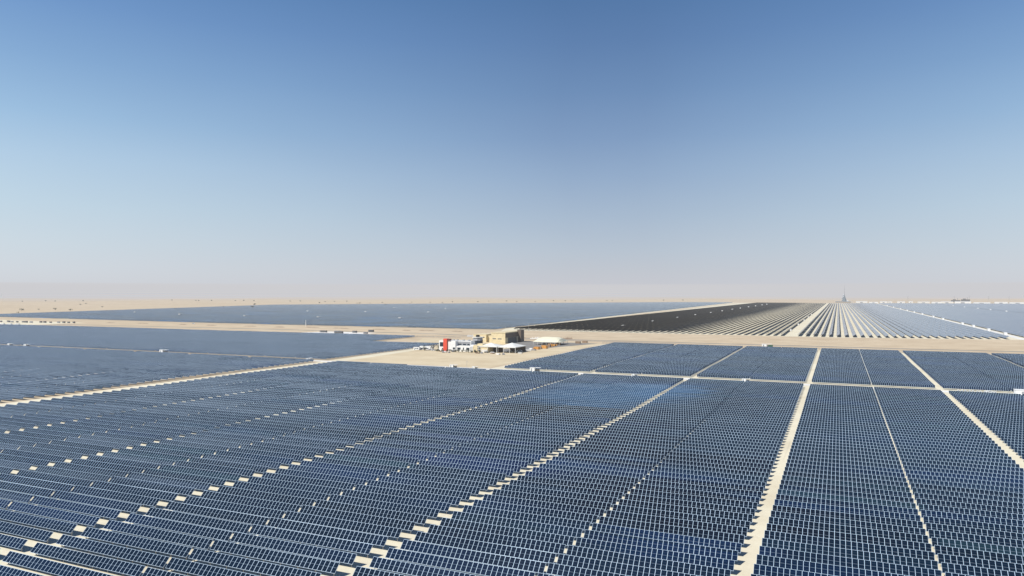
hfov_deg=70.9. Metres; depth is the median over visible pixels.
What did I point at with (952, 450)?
solar table
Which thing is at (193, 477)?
solar table
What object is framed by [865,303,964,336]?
tracker row
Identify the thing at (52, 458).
solar table
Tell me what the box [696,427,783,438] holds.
solar table
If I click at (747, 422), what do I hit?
solar table
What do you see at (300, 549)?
solar table
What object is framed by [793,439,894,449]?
solar table
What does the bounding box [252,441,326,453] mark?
solar table
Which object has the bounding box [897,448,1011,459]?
solar table
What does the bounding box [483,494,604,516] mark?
solar table
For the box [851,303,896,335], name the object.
tracker row
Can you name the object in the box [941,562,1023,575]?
solar table
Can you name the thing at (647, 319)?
tracker row
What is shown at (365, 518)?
solar table
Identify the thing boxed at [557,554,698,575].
solar table
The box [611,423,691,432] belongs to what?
solar table
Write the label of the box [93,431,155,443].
solar table
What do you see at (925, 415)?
solar table
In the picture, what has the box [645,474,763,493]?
solar table
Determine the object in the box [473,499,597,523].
solar table
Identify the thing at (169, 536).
solar table
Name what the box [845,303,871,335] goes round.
tracker row
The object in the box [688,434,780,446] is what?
solar table
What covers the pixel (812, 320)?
tracker row
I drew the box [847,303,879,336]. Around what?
tracker row
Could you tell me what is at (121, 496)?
solar table
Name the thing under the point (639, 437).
solar table
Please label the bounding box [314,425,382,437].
solar table
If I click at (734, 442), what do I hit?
solar table
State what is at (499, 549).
solar table
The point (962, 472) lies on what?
solar table
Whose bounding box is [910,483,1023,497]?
solar table
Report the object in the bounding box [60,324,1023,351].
dirt road
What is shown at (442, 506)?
solar table
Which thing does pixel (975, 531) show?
solar table
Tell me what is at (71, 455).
solar table
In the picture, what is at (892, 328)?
tracker row
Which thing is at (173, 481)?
solar table
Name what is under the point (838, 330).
tracker row
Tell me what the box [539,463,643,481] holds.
solar table
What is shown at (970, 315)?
tracker row
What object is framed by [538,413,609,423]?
solar table
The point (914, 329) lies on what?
tracker row
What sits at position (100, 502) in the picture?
solar table
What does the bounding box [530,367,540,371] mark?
inverter station
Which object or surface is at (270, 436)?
solar table
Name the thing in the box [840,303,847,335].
tracker row
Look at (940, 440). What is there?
solar table
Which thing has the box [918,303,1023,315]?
tracker row
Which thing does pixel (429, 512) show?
solar table
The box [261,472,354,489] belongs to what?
solar table
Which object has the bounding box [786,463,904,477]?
solar table
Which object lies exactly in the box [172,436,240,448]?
solar table
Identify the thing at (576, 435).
solar table
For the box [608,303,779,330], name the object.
tracker row
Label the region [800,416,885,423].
solar table
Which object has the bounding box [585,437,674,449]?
solar table
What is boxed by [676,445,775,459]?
solar table
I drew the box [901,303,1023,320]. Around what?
tracker row
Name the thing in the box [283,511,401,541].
solar table
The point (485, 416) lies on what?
solar table
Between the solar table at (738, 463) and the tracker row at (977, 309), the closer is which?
the solar table at (738, 463)
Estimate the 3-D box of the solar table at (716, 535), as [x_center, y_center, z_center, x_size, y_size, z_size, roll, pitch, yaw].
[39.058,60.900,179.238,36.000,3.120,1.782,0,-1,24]
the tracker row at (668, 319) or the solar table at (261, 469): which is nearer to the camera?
the solar table at (261, 469)
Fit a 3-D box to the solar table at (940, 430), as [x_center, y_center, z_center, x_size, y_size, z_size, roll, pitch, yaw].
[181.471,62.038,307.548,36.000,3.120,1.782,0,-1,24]
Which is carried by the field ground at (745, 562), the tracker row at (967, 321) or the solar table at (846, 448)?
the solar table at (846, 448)
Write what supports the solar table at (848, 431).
on the field ground at (745, 562)
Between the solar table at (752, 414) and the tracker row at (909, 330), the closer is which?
the solar table at (752, 414)
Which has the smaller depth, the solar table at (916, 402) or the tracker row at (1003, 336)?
the solar table at (916, 402)
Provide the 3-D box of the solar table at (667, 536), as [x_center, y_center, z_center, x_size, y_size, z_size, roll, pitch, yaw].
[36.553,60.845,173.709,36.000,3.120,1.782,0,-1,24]
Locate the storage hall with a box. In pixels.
[473,333,490,341]
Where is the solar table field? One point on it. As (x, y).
(346, 390)
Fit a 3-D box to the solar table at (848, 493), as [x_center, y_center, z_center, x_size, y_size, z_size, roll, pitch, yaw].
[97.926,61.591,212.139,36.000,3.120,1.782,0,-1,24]
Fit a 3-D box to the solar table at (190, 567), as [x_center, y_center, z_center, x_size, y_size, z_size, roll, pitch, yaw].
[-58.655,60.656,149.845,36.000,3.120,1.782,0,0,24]
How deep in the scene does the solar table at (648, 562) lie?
156.98 m
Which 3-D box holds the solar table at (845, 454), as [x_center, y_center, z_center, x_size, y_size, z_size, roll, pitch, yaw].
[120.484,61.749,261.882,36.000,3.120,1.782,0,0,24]
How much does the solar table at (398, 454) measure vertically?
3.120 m
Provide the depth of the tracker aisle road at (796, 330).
1433.40 m
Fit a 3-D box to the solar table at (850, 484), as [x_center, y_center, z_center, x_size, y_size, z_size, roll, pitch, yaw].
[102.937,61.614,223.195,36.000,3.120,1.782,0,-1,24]
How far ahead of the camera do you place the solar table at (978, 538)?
172.76 m
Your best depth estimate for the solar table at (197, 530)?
181.08 m
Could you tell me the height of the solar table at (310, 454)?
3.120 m
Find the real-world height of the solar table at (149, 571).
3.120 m
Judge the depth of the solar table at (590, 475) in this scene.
232.75 m
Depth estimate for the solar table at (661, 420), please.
332.37 m
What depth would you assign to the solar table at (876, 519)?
189.61 m
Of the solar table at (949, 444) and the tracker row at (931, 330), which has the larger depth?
the tracker row at (931, 330)
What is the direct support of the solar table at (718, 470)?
on the field ground at (745, 562)
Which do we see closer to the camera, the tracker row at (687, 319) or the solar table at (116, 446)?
the solar table at (116, 446)
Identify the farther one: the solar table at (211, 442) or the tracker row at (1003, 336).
the tracker row at (1003, 336)
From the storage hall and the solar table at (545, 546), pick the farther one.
the storage hall
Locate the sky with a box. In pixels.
[0,0,1023,294]
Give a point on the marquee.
(550, 339)
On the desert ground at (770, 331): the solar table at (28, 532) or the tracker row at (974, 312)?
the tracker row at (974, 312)
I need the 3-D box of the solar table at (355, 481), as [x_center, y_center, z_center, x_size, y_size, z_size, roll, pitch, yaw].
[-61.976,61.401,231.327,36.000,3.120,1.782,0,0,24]
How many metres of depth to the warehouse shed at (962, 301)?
4711.92 m
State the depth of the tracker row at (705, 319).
1540.68 m
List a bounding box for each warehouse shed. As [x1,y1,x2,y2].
[954,301,970,302]
[1009,302,1023,303]
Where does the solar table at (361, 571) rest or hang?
on the field ground at (745, 562)
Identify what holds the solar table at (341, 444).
on the field ground at (745, 562)
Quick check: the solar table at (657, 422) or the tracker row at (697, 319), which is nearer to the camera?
the solar table at (657, 422)
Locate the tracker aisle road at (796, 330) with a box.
[783,303,828,336]
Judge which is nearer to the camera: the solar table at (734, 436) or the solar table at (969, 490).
the solar table at (969, 490)
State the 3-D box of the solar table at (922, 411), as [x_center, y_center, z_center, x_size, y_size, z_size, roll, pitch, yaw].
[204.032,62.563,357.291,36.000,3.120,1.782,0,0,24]
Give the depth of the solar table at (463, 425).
319.81 m
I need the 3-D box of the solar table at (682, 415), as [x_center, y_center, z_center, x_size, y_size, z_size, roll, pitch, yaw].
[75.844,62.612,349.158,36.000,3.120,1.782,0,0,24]
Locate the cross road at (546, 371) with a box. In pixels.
[313,360,948,392]
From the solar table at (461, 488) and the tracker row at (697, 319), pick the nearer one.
the solar table at (461, 488)
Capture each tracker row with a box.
[514,302,757,328]
[520,302,759,329]
[526,303,752,329]
[531,302,762,328]
[537,302,764,329]
[543,303,758,329]
[548,302,767,329]
[554,303,762,329]
[560,303,763,329]
[566,302,772,329]
[572,303,767,329]
[578,303,769,330]
[584,302,777,330]
[589,303,773,330]
[596,303,775,330]
[602,303,777,330]
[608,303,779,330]
[615,303,781,331]
[621,303,782,330]
[628,303,784,331]
[635,303,786,330]
[640,303,788,331]
[646,303,790,331]
[653,303,792,331]
[660,303,793,331]
[667,303,795,331]
[674,303,797,332]
[679,303,799,332]
[686,303,800,332]
[693,303,802,333]
[701,303,804,333]
[708,303,806,333]
[715,303,808,333]
[722,303,811,334]
[728,305,807,333]
[737,305,808,333]
[743,303,816,333]
[752,303,817,332]
[781,304,823,333]
[799,303,829,333]
[805,304,830,334]
[813,305,831,335]
[821,303,834,335]
[829,303,836,334]
[837,303,839,334]
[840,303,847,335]
[842,304,855,335]
[843,303,863,337]
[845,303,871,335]
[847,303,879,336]
[849,303,888,336]
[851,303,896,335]
[852,303,904,336]
[854,303,912,337]
[856,303,921,337]
[858,303,930,336]
[860,303,938,337]
[861,303,947,336]
[863,303,956,337]
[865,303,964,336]
[867,303,972,337]
[869,303,981,337]
[871,303,990,338]
[873,303,999,337]
[875,303,1008,338]
[879,303,1023,335]
[882,303,1023,333]
[884,303,1023,331]
[886,303,1023,330]
[888,303,1023,328]
[890,303,1023,327]
[891,303,1023,326]
[893,303,1023,325]
[895,303,1023,324]
[897,303,1023,323]
[899,303,1023,322]
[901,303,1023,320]
[902,303,1023,321]
[905,303,1022,319]
[907,303,1023,319]
[908,303,1023,318]
[910,303,1022,317]
[912,303,1023,317]
[914,303,1023,316]
[916,303,1019,315]
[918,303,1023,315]
[920,303,1019,314]
[922,303,1023,314]
[923,303,1017,313]
[925,303,1021,313]
[927,303,1023,313]
[931,303,1023,312]
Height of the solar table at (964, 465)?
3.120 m
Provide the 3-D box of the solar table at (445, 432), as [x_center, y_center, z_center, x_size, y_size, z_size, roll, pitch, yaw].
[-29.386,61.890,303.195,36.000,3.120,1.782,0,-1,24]
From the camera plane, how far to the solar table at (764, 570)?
151.24 m
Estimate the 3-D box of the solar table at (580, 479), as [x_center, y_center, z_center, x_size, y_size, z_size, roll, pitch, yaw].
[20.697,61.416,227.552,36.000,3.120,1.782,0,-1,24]
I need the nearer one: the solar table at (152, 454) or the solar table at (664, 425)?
the solar table at (152, 454)
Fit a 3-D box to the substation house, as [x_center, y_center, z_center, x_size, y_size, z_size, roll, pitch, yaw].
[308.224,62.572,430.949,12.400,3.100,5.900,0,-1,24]
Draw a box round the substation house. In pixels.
[1014,389,1023,394]
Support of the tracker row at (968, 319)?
on the desert ground at (770, 331)
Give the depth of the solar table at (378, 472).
242.05 m
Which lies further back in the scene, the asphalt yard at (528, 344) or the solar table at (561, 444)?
the asphalt yard at (528, 344)
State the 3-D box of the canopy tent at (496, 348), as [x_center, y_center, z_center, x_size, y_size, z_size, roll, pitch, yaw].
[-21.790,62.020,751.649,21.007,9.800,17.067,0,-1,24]
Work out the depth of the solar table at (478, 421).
330.71 m
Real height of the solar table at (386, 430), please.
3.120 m
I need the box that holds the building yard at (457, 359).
[348,338,598,367]
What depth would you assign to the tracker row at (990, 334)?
1317.44 m
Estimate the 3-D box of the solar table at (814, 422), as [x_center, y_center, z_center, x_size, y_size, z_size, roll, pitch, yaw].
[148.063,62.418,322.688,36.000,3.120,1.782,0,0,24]
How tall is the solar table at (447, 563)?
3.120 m
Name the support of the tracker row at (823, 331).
on the desert ground at (770, 331)
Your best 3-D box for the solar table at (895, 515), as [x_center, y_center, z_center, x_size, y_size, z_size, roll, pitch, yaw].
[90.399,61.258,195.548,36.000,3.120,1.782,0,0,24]
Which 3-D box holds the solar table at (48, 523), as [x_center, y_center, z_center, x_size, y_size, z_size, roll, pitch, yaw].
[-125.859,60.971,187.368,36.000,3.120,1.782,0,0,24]
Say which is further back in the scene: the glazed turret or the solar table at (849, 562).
the glazed turret
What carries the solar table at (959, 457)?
on the field ground at (745, 562)
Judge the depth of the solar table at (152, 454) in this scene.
263.26 m
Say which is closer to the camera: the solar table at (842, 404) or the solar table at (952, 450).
the solar table at (952, 450)
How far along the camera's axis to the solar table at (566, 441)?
293.17 m
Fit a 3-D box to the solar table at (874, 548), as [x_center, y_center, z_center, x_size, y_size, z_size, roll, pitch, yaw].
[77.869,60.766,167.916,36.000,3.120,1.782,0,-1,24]
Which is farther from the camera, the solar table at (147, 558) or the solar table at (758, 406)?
the solar table at (758, 406)
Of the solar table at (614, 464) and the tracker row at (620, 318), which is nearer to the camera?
the solar table at (614, 464)
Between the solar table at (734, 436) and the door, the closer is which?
the solar table at (734, 436)
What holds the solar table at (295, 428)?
on the field ground at (745, 562)
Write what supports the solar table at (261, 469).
on the field ground at (745, 562)
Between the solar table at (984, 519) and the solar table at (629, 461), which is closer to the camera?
the solar table at (984, 519)
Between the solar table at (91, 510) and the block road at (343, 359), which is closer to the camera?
the solar table at (91, 510)
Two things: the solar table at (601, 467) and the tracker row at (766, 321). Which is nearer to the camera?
the solar table at (601, 467)
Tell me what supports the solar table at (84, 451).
on the field ground at (745, 562)
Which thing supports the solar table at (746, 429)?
on the field ground at (745, 562)
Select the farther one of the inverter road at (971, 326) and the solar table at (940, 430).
the inverter road at (971, 326)
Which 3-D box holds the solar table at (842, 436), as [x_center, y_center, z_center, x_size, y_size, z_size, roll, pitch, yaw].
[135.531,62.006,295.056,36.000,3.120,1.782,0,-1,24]
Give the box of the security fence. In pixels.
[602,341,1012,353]
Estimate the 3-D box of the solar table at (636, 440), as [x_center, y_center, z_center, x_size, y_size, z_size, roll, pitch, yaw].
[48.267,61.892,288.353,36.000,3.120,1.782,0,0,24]
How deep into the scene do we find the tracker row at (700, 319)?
1539.75 m
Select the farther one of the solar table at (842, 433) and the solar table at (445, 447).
the solar table at (842, 433)
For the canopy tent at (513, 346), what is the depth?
745.36 m
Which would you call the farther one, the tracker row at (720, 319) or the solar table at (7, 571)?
the tracker row at (720, 319)
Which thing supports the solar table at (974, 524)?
on the field ground at (745, 562)
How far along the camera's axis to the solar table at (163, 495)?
214.60 m
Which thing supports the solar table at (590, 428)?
on the field ground at (745, 562)
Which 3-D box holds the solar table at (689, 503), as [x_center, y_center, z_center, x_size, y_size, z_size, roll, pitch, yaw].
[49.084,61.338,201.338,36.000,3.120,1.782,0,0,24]
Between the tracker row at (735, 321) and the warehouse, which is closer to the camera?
the warehouse
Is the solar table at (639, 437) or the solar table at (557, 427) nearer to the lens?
the solar table at (639, 437)
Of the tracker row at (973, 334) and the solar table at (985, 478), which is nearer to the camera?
the solar table at (985, 478)
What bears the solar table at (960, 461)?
on the field ground at (745, 562)
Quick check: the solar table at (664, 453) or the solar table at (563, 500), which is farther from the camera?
the solar table at (664, 453)
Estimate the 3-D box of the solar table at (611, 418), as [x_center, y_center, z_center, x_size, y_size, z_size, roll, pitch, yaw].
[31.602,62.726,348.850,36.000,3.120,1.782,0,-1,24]
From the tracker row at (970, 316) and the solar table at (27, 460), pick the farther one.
the tracker row at (970, 316)
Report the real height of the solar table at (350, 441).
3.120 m
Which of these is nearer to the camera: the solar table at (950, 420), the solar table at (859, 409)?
the solar table at (950, 420)
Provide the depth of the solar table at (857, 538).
172.99 m
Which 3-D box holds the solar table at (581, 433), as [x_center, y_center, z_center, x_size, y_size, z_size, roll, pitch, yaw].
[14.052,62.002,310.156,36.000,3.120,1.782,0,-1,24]
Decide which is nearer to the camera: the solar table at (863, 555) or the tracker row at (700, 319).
the solar table at (863, 555)
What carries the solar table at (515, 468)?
on the field ground at (745, 562)
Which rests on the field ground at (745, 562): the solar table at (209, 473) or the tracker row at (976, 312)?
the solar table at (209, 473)
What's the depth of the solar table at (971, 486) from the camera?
220.27 m
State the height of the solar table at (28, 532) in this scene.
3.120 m
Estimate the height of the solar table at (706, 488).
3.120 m
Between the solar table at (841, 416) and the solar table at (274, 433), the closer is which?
the solar table at (274, 433)
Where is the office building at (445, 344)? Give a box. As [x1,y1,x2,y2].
[439,338,476,351]
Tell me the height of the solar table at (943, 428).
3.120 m
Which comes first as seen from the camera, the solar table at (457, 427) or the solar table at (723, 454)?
the solar table at (723, 454)
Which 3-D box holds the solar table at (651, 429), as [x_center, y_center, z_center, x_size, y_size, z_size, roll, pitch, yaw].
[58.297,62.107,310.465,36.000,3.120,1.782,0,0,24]
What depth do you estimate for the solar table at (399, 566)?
153.43 m
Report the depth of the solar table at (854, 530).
178.59 m
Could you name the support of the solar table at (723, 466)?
on the field ground at (745, 562)
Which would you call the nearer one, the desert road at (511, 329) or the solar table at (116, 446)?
the solar table at (116, 446)
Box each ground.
[0,295,1023,403]
[0,320,71,324]
[0,344,1023,575]
[302,331,368,333]
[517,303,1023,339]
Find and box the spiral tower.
[835,287,850,301]
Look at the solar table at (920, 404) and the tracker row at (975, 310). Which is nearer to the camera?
the solar table at (920, 404)
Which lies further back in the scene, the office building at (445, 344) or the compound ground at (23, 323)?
the compound ground at (23, 323)
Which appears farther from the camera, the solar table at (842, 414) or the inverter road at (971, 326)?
the inverter road at (971, 326)
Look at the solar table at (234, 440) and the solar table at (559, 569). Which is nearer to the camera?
the solar table at (559, 569)
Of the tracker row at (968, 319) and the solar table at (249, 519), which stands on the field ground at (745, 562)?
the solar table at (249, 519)
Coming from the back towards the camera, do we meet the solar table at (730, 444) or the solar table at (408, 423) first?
the solar table at (408, 423)
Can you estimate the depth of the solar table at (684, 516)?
190.11 m
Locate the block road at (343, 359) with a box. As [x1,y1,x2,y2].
[0,349,420,406]
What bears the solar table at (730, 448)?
on the field ground at (745, 562)
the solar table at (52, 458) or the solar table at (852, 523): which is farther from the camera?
the solar table at (52, 458)
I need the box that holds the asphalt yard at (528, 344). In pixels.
[489,341,594,352]
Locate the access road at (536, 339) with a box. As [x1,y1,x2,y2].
[418,336,670,343]
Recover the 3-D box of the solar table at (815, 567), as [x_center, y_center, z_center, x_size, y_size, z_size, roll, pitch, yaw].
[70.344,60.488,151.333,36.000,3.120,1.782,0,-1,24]
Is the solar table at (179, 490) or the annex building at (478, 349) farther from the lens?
the annex building at (478, 349)
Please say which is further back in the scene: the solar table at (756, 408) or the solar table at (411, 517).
the solar table at (756, 408)
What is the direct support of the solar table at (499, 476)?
on the field ground at (745, 562)
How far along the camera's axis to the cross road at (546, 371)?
577.27 m
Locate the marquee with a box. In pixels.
[533,337,566,344]
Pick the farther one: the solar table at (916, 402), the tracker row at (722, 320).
the tracker row at (722, 320)
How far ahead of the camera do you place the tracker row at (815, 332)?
1377.17 m
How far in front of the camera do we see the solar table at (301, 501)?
208.80 m
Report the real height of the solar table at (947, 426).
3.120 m
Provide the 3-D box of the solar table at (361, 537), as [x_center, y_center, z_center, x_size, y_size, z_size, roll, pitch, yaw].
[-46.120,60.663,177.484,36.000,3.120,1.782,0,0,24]
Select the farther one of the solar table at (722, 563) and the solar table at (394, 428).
the solar table at (394, 428)
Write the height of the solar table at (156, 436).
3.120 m
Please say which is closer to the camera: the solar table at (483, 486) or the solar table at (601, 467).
the solar table at (483, 486)
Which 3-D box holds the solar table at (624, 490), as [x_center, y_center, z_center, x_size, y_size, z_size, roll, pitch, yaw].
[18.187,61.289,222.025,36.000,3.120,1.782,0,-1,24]
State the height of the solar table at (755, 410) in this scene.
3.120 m
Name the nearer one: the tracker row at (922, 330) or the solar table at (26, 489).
the solar table at (26, 489)
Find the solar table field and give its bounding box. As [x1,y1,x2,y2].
[0,302,1023,575]
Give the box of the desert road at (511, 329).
[502,303,731,330]
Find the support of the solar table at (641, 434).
on the field ground at (745, 562)
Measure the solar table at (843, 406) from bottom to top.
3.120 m
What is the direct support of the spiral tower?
on the ground at (9, 305)
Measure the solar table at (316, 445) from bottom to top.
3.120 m
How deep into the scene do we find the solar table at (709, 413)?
360.27 m
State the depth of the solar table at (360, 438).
297.35 m
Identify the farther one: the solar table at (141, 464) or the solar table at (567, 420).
the solar table at (567, 420)
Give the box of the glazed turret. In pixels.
[472,335,482,343]
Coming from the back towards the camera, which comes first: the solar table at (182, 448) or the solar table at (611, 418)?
the solar table at (611, 418)
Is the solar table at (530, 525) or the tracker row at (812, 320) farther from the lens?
the tracker row at (812, 320)
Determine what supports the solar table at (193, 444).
on the field ground at (745, 562)
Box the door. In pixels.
[508,337,516,342]
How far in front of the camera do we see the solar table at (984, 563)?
156.98 m
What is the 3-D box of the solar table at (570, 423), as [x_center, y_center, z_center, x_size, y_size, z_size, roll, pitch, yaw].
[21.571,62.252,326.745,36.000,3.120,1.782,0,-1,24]
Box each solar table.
[0,453,49,466]
[0,473,74,491]
[0,481,54,497]
[0,509,77,535]
[0,521,53,542]
[0,565,43,575]
[1,448,67,462]
[2,551,113,575]
[7,501,99,527]
[15,469,92,486]
[18,445,83,459]
[30,495,120,520]
[30,542,145,575]
[34,442,99,454]
[35,465,110,481]
[50,439,113,452]
[51,490,140,513]
[53,461,128,477]
[56,534,169,569]
[65,437,128,449]
[70,458,144,472]
[71,485,159,507]
[79,434,142,446]
[80,527,191,559]
[86,454,159,468]
[90,480,177,501]
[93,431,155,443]
[102,451,175,464]
[103,520,212,550]
[106,429,167,439]
[109,476,195,495]
[117,448,188,460]
[125,513,232,541]
[126,472,210,490]
[132,445,202,457]
[142,567,186,575]
[143,468,226,485]
[146,442,215,454]
[146,507,251,533]
[159,439,228,450]
[159,464,241,481]
[165,501,268,525]
[165,557,257,575]
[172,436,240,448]
[174,460,255,476]
[183,496,284,518]
[184,433,252,444]
[188,457,268,472]
[189,548,320,575]
[197,431,263,443]
[200,490,300,511]
[202,453,281,468]
[208,428,273,440]
[210,539,339,575]
[215,450,293,464]
[217,486,315,505]
[219,426,284,435]
[228,447,304,460]
[230,423,294,433]
[230,532,356,566]
[232,481,329,500]
[240,421,304,430]
[240,444,316,457]
[247,476,342,494]
[249,524,372,557]
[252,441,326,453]
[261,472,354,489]
[263,438,337,451]
[266,517,387,548]
[274,435,346,448]
[275,468,366,484]
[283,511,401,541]
[285,433,356,444]
[288,464,377,480]
[295,430,365,443]
[299,505,415,533]
[300,460,388,475]
[304,427,374,438]
[312,457,398,471]
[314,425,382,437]
[314,499,427,526]
[323,423,391,433]
[323,453,408,467]
[328,494,439,519]
[332,421,398,430]
[334,450,418,463]
[340,418,406,430]
[342,489,450,513]
[344,447,426,460]
[348,416,413,425]
[352,566,406,575]
[354,444,435,456]
[354,484,460,507]
[364,441,443,453]
[367,480,470,501]
[369,556,477,575]
[373,438,451,450]
[378,475,480,494]
[381,435,459,447]
[385,547,534,575]
[389,471,489,489]
[390,433,466,444]
[398,430,474,441]
[399,467,497,486]
[400,539,545,572]
[406,428,480,438]
[409,463,505,481]
[414,426,487,435]
[414,531,555,562]
[419,460,513,477]
[421,423,493,433]
[427,524,565,553]
[428,421,499,431]
[428,456,520,471]
[435,419,505,428]
[436,453,527,469]
[440,517,573,545]
[441,417,510,426]
[445,449,534,463]
[448,415,516,423]
[451,511,582,537]
[453,446,541,461]
[454,413,522,421]
[460,443,547,456]
[462,505,589,529]
[468,440,553,452]
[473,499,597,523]
[475,437,559,451]
[482,435,564,446]
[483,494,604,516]
[488,432,569,445]
[492,489,610,510]
[495,429,574,442]
[501,427,579,439]
[501,484,616,504]
[507,425,584,437]
[509,479,622,499]
[512,423,588,433]
[517,475,628,493]
[518,421,593,432]
[523,419,597,429]
[525,471,633,489]
[528,417,601,425]
[532,467,638,485]
[533,415,605,424]
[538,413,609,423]
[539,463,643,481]
[543,411,612,420]
[545,460,647,475]
[546,563,628,575]
[547,410,616,418]
[552,456,651,473]
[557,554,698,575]
[558,453,656,469]
[564,449,660,465]
[566,545,730,575]
[569,446,663,461]
[575,443,667,456]
[575,537,734,570]
[580,440,671,454]
[583,529,737,560]
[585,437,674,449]
[589,435,677,447]
[591,523,741,552]
[594,432,680,444]
[599,430,683,441]
[599,516,744,544]
[603,427,686,439]
[606,510,746,536]
[607,425,689,435]
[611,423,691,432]
[612,504,749,529]
[615,421,694,431]
[618,419,696,428]
[618,499,752,522]
[622,417,699,426]
[624,493,754,516]
[625,415,701,424]
[629,413,703,421]
[630,488,756,510]
[632,411,705,419]
[635,409,708,417]
[635,483,759,504]
[638,408,710,415]
[640,479,761,498]
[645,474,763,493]
[649,470,765,488]
[654,466,766,483]
[658,462,768,479]
[662,459,770,474]
[666,455,771,470]
[669,452,773,466]
[673,448,774,462]
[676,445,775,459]
[679,442,777,455]
[682,439,778,452]
[685,437,779,449]
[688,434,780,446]
[691,432,781,443]
[694,429,782,440]
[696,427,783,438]
[699,425,784,435]
[701,422,785,432]
[703,420,786,430]
[706,418,787,428]
[708,416,788,425]
[710,414,789,423]
[712,412,790,419]
[714,411,790,419]
[716,409,791,417]
[718,407,792,415]
[719,405,792,411]
[721,404,793,411]
[753,564,834,575]
[756,554,907,575]
[759,546,941,575]
[762,538,937,569]
[764,530,934,559]
[766,523,931,551]
[769,517,928,542]
[771,510,925,534]
[772,505,922,527]
[774,499,920,520]
[776,494,917,514]
[778,489,915,508]
[779,484,913,502]
[781,480,911,497]
[782,475,909,491]
[783,471,907,486]
[785,467,905,481]
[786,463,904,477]
[787,459,902,472]
[788,455,901,468]
[789,452,899,464]
[790,449,898,460]
[791,445,897,456]
[792,442,896,453]
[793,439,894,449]
[794,437,893,446]
[795,432,891,440]
[795,434,892,443]
[796,429,890,438]
[797,427,889,435]
[798,422,887,430]
[798,425,888,432]
[799,420,886,427]
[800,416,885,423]
[800,418,885,425]
[801,413,883,419]
[801,414,884,421]
[802,411,882,417]
[803,407,881,413]
[803,409,882,415]
[804,404,880,409]
[804,405,880,411]
[805,402,879,407]
[879,400,955,405]
[880,402,957,406]
[880,403,958,408]
[881,405,960,410]
[881,406,962,412]
[882,408,964,414]
[883,410,966,416]
[883,412,968,417]
[884,413,971,420]
[885,415,973,422]
[886,418,975,424]
[886,419,977,426]
[887,422,980,429]
[888,424,983,431]
[889,426,985,434]
[890,428,988,437]
[891,431,991,439]
[892,433,994,442]
[893,436,997,445]
[894,439,1000,449]
[895,442,1004,452]
[896,445,1007,455]
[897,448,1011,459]
[898,451,1015,463]
[900,455,1019,467]
[901,458,1023,471]
[902,462,1023,475]
[904,465,1023,479]
[905,470,1023,483]
[907,474,1023,488]
[909,478,1023,493]
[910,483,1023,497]
[912,487,1023,502]
[914,493,1023,508]
[916,498,1023,514]
[918,504,1023,519]
[921,509,1023,526]
[923,516,1023,533]
[926,523,1023,539]
[928,529,1023,547]
[931,537,1023,555]
[934,545,1023,563]
[938,553,1023,572]
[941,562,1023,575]
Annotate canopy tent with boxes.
[478,343,502,352]
[499,343,525,353]
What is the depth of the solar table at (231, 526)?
186.64 m
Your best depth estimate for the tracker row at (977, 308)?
2671.66 m
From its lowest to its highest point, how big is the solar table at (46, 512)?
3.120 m
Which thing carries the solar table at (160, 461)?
on the field ground at (745, 562)
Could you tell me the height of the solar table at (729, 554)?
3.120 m
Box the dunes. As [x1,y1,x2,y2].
[0,294,1023,298]
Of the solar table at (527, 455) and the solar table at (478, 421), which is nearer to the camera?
the solar table at (527, 455)
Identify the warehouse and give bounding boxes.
[491,330,523,343]
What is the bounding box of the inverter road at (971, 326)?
[880,304,1023,339]
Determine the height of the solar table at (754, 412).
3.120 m
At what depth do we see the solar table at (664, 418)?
338.02 m
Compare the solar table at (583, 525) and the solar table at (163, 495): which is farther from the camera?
the solar table at (163, 495)
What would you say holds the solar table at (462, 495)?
on the field ground at (745, 562)
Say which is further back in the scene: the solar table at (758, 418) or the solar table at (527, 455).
the solar table at (758, 418)
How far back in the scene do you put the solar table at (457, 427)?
314.31 m
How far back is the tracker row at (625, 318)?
1624.59 m
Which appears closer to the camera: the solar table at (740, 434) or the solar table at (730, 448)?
the solar table at (730, 448)
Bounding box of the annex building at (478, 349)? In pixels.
[473,343,492,352]

